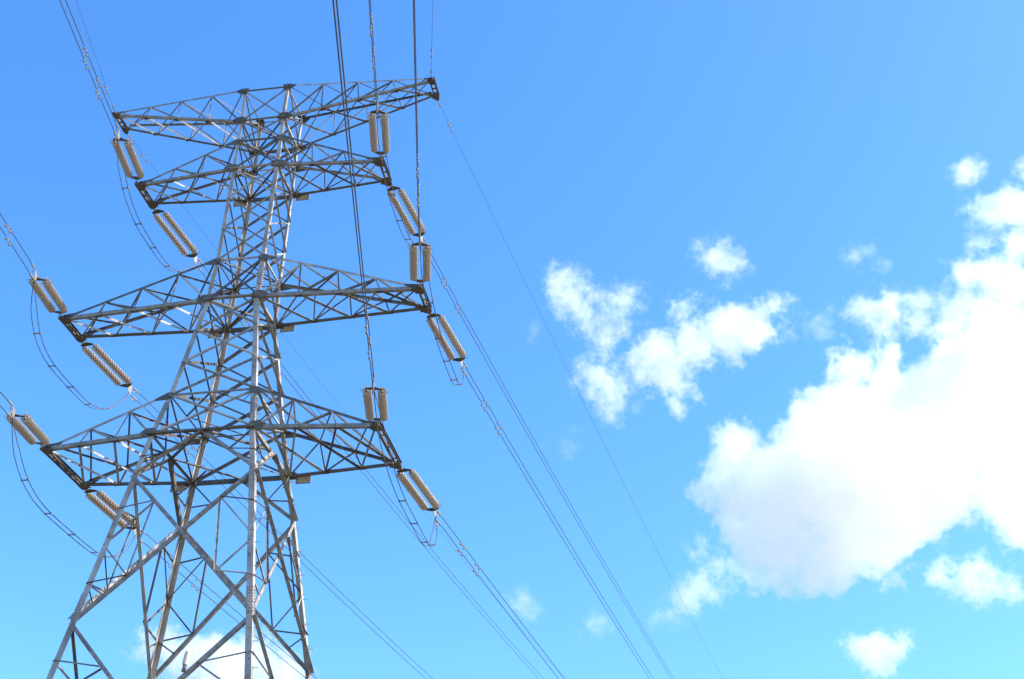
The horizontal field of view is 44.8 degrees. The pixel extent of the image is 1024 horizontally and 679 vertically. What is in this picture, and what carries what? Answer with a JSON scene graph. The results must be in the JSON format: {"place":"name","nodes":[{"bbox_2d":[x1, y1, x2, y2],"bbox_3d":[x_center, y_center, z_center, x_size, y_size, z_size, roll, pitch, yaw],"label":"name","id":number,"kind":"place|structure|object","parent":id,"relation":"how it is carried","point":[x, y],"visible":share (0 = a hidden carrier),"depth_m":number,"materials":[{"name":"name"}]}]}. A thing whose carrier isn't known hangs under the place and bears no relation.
{"place":"outdoors","nodes":[
{"label":"outdoors","id":0,"kind":"place"},
{"bbox_2d":[0,0,1023,678],"label":"sky","id":1,"kind":"structure","parent":0,"point":[771,252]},
{"label":"ground","id":2,"kind":"structure","parent":0,"visible":0},
{"bbox_2d":[40,77,439,678],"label":"transmission tower","id":3,"kind":"structure","parent":2,"relation":"on","point":[251,477],"depth_m":45.16,"materials":[{"name":"metal"}]},
{"bbox_2d":[4,401,49,448],"bbox_3d":[-16.015,3.008,40.930,0.864,1.022,4.085,2,-32,-2],"label":"insulator assembly","id":4,"kind":"object","parent":3,"relation":"attached to","point":[33,428],"visible":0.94,"depth_m":40.99,"materials":[{"name":"ceramic"}]},
{"bbox_2d":[11,415,136,557],"bbox_3d":[-15.267,5.774,43.386,0.270,2.185,10.165,-4,-33,7],"label":"jumper loop","id":5,"kind":"object","parent":4,"relation":"hanging from","point":[27,479],"visible":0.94,"depth_m":41.25,"materials":[{"name":"metal"}]},
{"bbox_2d":[26,263,67,317],"bbox_3d":[-16.837,-1.577,44.923,0.864,1.022,4.085,2,-32,-2],"label":"insulator assembly","id":6,"kind":"object","parent":3,"relation":"attached to","point":[53,294],"visible":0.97,"depth_m":45.00,"materials":[{"name":"ceramic"}]},
{"bbox_2d":[0,213,31,272],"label":"conductor bundle","id":7,"kind":"object","parent":6,"relation":"attached to","point":[9,231],"visible":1,"depth_m":40.96,"materials":[{"name":"metal"}]},
{"bbox_2d":[31,277,129,409],"bbox_3d":[-16.419,0.788,46.760,0.450,2.174,8.618,-4,-33,7],"label":"jumper loop","id":8,"kind":"object","parent":6,"relation":"hanging from","point":[54,365],"visible":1,"depth_m":45.05,"materials":[{"name":"metal"}]},
{"bbox_2d":[76,0,118,112],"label":"ground wire","id":9,"kind":"object","parent":3,"relation":"attached to","point":[99,67],"visible":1,"depth_m":50.95,"materials":[{"name":"metal"}]},
{"bbox_2d":[80,342,138,400],"bbox_3d":[-16.085,1.294,49.752,0.864,0.806,4.108,-9,-33,14],"label":"insulator assembly","id":10,"kind":"object","parent":3,"relation":"attached to","point":[116,369],"visible":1,"depth_m":49.61,"materials":[{"name":"ceramic"}]},
{"bbox_2d":[137,393,432,678],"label":"conductor bundle","id":11,"kind":"object","parent":10,"relation":"attached to","point":[188,452],"visible":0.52,"depth_m":63.41,"materials":[{"name":"metal"}]},
{"bbox_2d":[84,489,144,542],"bbox_3d":[-15.020,6.699,47.051,0.864,0.806,4.108,-9,-33,14],"label":"insulator assembly","id":12,"kind":"object","parent":3,"relation":"attached to","point":[101,505],"visible":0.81,"depth_m":46.65,"materials":[{"name":"ceramic"}]},
{"bbox_2d":[144,533,316,678],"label":"conductor bundle","id":13,"kind":"object","parent":12,"relation":"attached to","point":[196,579],"visible":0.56,"depth_m":52.80,"materials":[{"name":"metal"}]},
{"bbox_2d":[110,123,143,183],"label":"insulator assembly","id":14,"kind":"object","parent":3,"relation":"attached to","point":[128,144],"visible":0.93,"depth_m":48.18,"materials":[{"name":"ceramic"}]},
{"bbox_2d":[59,0,115,130],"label":"conductor bundle","id":15,"kind":"object","parent":14,"relation":"attached to","point":[86,67],"visible":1,"depth_m":42.47,"materials":[{"name":"metal"}]},
{"bbox_2d":[117,139,195,272],"bbox_3d":[-14.299,-4.669,49.829,0.271,2.264,8.512,-4,-33,7],"label":"jumper loop","id":16,"kind":"object","parent":14,"relation":"hanging from","point":[140,223],"visible":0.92,"depth_m":47.96,"materials":[{"name":"metal"}]},
{"bbox_2d":[152,208,202,271],"bbox_3d":[-14.181,-4.215,52.825,0.864,0.806,4.108,-9,-33,14],"label":"insulator assembly","id":17,"kind":"object","parent":3,"relation":"attached to","point":[192,248],"visible":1,"depth_m":52.70,"materials":[{"name":"ceramic"}]},
{"bbox_2d":[202,266,542,678],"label":"conductor bundle","id":18,"kind":"object","parent":17,"relation":"attached to","point":[242,324],"visible":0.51,"depth_m":70.16,"materials":[{"name":"metal"}]},
{"bbox_2d":[127,131,558,672],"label":"ground wire","id":19,"kind":"object","parent":3,"relation":"attached to","point":[142,155],"visible":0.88,"depth_m":65.28,"materials":[{"name":"metal"}]},
{"bbox_2d":[361,373,387,424],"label":"insulator assembly","id":20,"kind":"object","parent":3,"relation":"attached to","point":[368,399],"visible":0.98,"depth_m":39.22,"materials":[{"name":"ceramic"}]},
{"bbox_2d":[332,0,373,384],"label":"conductor bundle","id":21,"kind":"object","parent":20,"relation":"attached to","point":[366,332],"visible":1,"depth_m":26.41,"materials":[{"name":"metal"}]},
{"bbox_2d":[374,389,437,546],"bbox_3d":[-3.352,4.974,41.653,0.450,2.531,10.168,-4,-33,7],"label":"jumper loop","id":22,"kind":"object","parent":20,"relation":"hanging from","point":[405,500],"visible":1,"depth_m":38.99,"materials":[{"name":"metal"}]},
{"bbox_2d":[367,94,389,155],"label":"insulator assembly","id":23,"kind":"object","parent":3,"relation":"attached to","point":[371,115],"visible":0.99,"depth_m":46.78,"materials":[{"name":"ceramic"}]},
{"bbox_2d":[368,0,377,102],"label":"conductor bundle","id":24,"kind":"object","parent":23,"relation":"attached to","point":[371,36],"visible":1,"depth_m":42.05,"materials":[{"name":"metal"}]},
{"bbox_2d":[377,111,413,243],"bbox_3d":[-4.367,-5.548,48.514,0.271,2.060,8.510,-4,-33,7],"label":"jumper loop","id":25,"kind":"object","parent":23,"relation":"hanging from","point":[390,179],"visible":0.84,"depth_m":46.43,"materials":[{"name":"metal"}]},
{"bbox_2d":[387,185,426,243],"bbox_3d":[-4.250,-5.006,51.455,0.864,0.806,4.108,-9,-33,14],"label":"insulator assembly","id":26,"kind":"object","parent":3,"relation":"attached to","point":[409,208],"visible":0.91,"depth_m":51.25,"materials":[{"name":"ceramic"}]},
{"bbox_2d":[431,254,672,677],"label":"conductor bundle","id":27,"kind":"object","parent":26,"relation":"attached to","point":[460,308],"visible":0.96,"depth_m":63.85,"materials":[{"name":"metal"}]},
{"bbox_2d":[396,468,441,524],"bbox_3d":[-3.311,5.766,45.435,0.864,0.806,4.108,-9,-33,14],"label":"insulator assembly","id":28,"kind":"object","parent":3,"relation":"attached to","point":[421,486],"visible":1,"depth_m":45.24,"materials":[{"name":"ceramic"}]},
{"bbox_2d":[440,516,564,678],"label":"conductor bundle","id":29,"kind":"object","parent":28,"relation":"attached to","point":[476,564],"visible":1,"depth_m":51.15,"materials":[{"name":"metal"}]},
{"bbox_2d":[408,227,432,286],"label":"insulator assembly","id":30,"kind":"object","parent":3,"relation":"attached to","point":[413,251],"visible":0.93,"depth_m":43.09,"materials":[{"name":"ceramic"}]},
{"bbox_2d":[413,0,419,237],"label":"conductor bundle","id":31,"kind":"object","parent":30,"relation":"attached to","point":[415,75],"visible":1,"depth_m":34.64,"materials":[{"name":"metal"}]},
{"bbox_2d":[420,243,463,385],"bbox_3d":[-2.390,-0.262,44.792,0.372,2.321,8.618,-4,-33,7],"label":"jumper loop","id":32,"kind":"object","parent":30,"relation":"hanging from","point":[444,361],"visible":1,"depth_m":42.63,"materials":[{"name":"metal"}]},
{"bbox_2d":[427,9,432,77],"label":"ground wire","id":33,"kind":"object","parent":3,"relation":"attached to","point":[431,48],"visible":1,"depth_m":49.53,"materials":[{"name":"metal"}]},
{"bbox_2d":[426,312,467,375],"bbox_3d":[-2.412,0.205,47.865,0.864,0.806,4.108,-9,-33,14],"label":"insulator assembly","id":34,"kind":"object","parent":3,"relation":"attached to","point":[456,344],"visible":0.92,"depth_m":47.69,"materials":[{"name":"ceramic"}]},
{"bbox_2d":[466,369,652,678],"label":"conductor bundle","id":35,"kind":"object","parent":34,"relation":"attached to","point":[485,410],"visible":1,"depth_m":57.18,"materials":[{"name":"metal"}]},
{"bbox_2d":[432,99,718,670],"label":"ground wire","id":36,"kind":"object","parent":3,"relation":"attached to","point":[557,349],"visible":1,"depth_m":63.27,"materials":[{"name":"metal"}]}
]}

